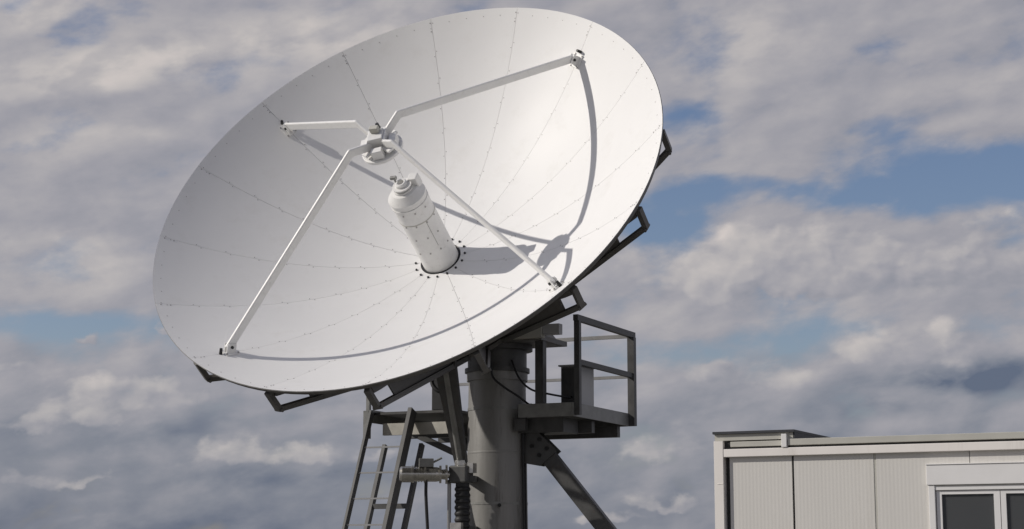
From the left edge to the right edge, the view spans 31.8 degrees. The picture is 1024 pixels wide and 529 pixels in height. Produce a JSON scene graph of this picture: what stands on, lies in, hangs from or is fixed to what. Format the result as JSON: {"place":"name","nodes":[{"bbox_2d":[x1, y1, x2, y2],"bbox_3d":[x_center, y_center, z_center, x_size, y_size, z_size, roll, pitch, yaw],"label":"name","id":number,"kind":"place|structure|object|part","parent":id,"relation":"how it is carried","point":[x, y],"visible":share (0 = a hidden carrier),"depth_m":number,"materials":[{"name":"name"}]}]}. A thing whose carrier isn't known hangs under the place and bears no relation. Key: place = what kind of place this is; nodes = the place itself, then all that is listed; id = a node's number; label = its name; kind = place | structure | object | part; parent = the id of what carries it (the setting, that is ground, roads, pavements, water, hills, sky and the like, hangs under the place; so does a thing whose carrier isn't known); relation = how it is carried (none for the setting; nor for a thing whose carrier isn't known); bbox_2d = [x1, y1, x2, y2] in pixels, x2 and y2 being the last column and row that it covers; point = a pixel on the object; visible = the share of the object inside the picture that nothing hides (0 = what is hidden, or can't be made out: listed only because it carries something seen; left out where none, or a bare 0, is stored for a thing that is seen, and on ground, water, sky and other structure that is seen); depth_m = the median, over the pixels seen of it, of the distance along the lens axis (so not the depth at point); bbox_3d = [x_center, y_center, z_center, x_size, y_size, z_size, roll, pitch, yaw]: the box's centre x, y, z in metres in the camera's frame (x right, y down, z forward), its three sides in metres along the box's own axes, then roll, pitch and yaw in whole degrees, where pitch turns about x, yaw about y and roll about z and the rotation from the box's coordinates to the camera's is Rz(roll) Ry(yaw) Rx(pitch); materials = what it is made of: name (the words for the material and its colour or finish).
{"place":"outdoors","nodes":[
{"label":"outdoors","id":0,"kind":"place"},
{"bbox_2d":[0,0,1023,528],"label":"sky","id":1,"kind":"structure","parent":0,"point":[832,245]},
{"label":"ground","id":2,"kind":"structure","parent":0,"visible":0},
{"bbox_2d":[342,407,424,528],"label":"access ladder","id":3,"kind":"object","parent":2,"relation":"on","point":[391,506],"visible":1,"depth_m":21.06,"materials":[{"name":"metal"}]},
{"bbox_2d":[467,370,616,528],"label":"mast","id":4,"kind":"object","parent":2,"relation":"on","point":[501,453],"visible":0.88,"depth_m":20.81,"materials":[{"name":"metal"}]},
{"bbox_2d":[153,8,671,411],"bbox_3d":[-1.174,-0.774,19.975,5.760,5.081,4.546,0,-9,0],"label":"satellite dish","id":5,"kind":"object","parent":4,"relation":"on","point":[401,212],"visible":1,"depth_m":20.48,"materials":[{"name":"white paint"}]},
{"bbox_2d":[399,360,477,528],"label":"elevation jack","id":6,"kind":"object","parent":4,"relation":"attached to","point":[459,474],"visible":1,"depth_m":20.49,"materials":[{"name":"paint"}]},
{"bbox_2d":[424,482,428,528],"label":"cable","id":7,"kind":"object","parent":6,"relation":"hanging from","point":[426,503],"visible":1,"depth_m":20.51,"materials":[{"name":"black rubber"}]},
{"bbox_2d":[363,314,636,454],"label":"service platform","id":8,"kind":"structure","parent":4,"relation":"attached to","point":[576,419],"depth_m":21.24,"materials":[{"name":"paint"}]},
{"bbox_2d":[430,380,438,392],"bbox_3d":[-0.789,1.333,21.316,0.378,0.418,0.105,0,-9,3],"label":"cable","id":9,"kind":"object","parent":8,"relation":"hanging from","point":[434,387],"visible":0.34,"depth_m":21.29,"materials":[{"name":"black rubber"}]},
{"bbox_2d":[432,379,442,409],"bbox_3d":[-0.821,1.539,21.581,0.230,0.470,0.215,-4,-10,24],"label":"junction box","id":10,"kind":"object","parent":8,"relation":"on","point":[436,402],"visible":0.07,"depth_m":21.49,"materials":[{"name":"paint"}]},
{"bbox_2d":[490,361,528,403],"bbox_3d":[-0.017,1.383,20.834,0.478,0.533,0.080,0,-9,1],"label":"cable","id":11,"kind":"object","parent":8,"relation":"on","point":[509,390],"visible":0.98,"depth_m":20.80,"materials":[{"name":"black rubber"}]},
{"bbox_2d":[558,364,593,405],"bbox_3d":[0.767,1.445,21.168,0.290,0.489,0.450,-4,-10,24],"label":"control cabinet","id":12,"kind":"object","parent":8,"relation":"on","point":[567,379],"visible":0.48,"depth_m":21.03,"materials":[{"name":"metal"}]},
{"bbox_2d":[511,360,572,397],"bbox_3d":[0.360,1.319,20.848,0.729,0.448,0.244,1,-9,-6],"label":"cable","id":13,"kind":"object","parent":12,"relation":"attached to","point":[524,384],"visible":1,"depth_m":20.81,"materials":[{"name":"black rubber"}]},
{"bbox_3d":[0.687,1.426,20.994,0.230,0.430,0.020,-4,-10,24],"label":"door","id":14,"kind":"part","parent":12,"relation":"part of","materials":[{"name":"paint"}]},
{"bbox_2d":[712,429,1023,528],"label":"site container","id":15,"kind":"object","parent":2,"relation":"on","point":[782,479],"visible":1,"depth_m":15.91,"materials":[{"name":"metal"}]},
{"bbox_2d":[925,462,1023,528],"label":"window","id":16,"kind":"structure","parent":15,"relation":"in","point":[968,478],"depth_m":15.38,"materials":[{"name":"white plastic"}]}
]}

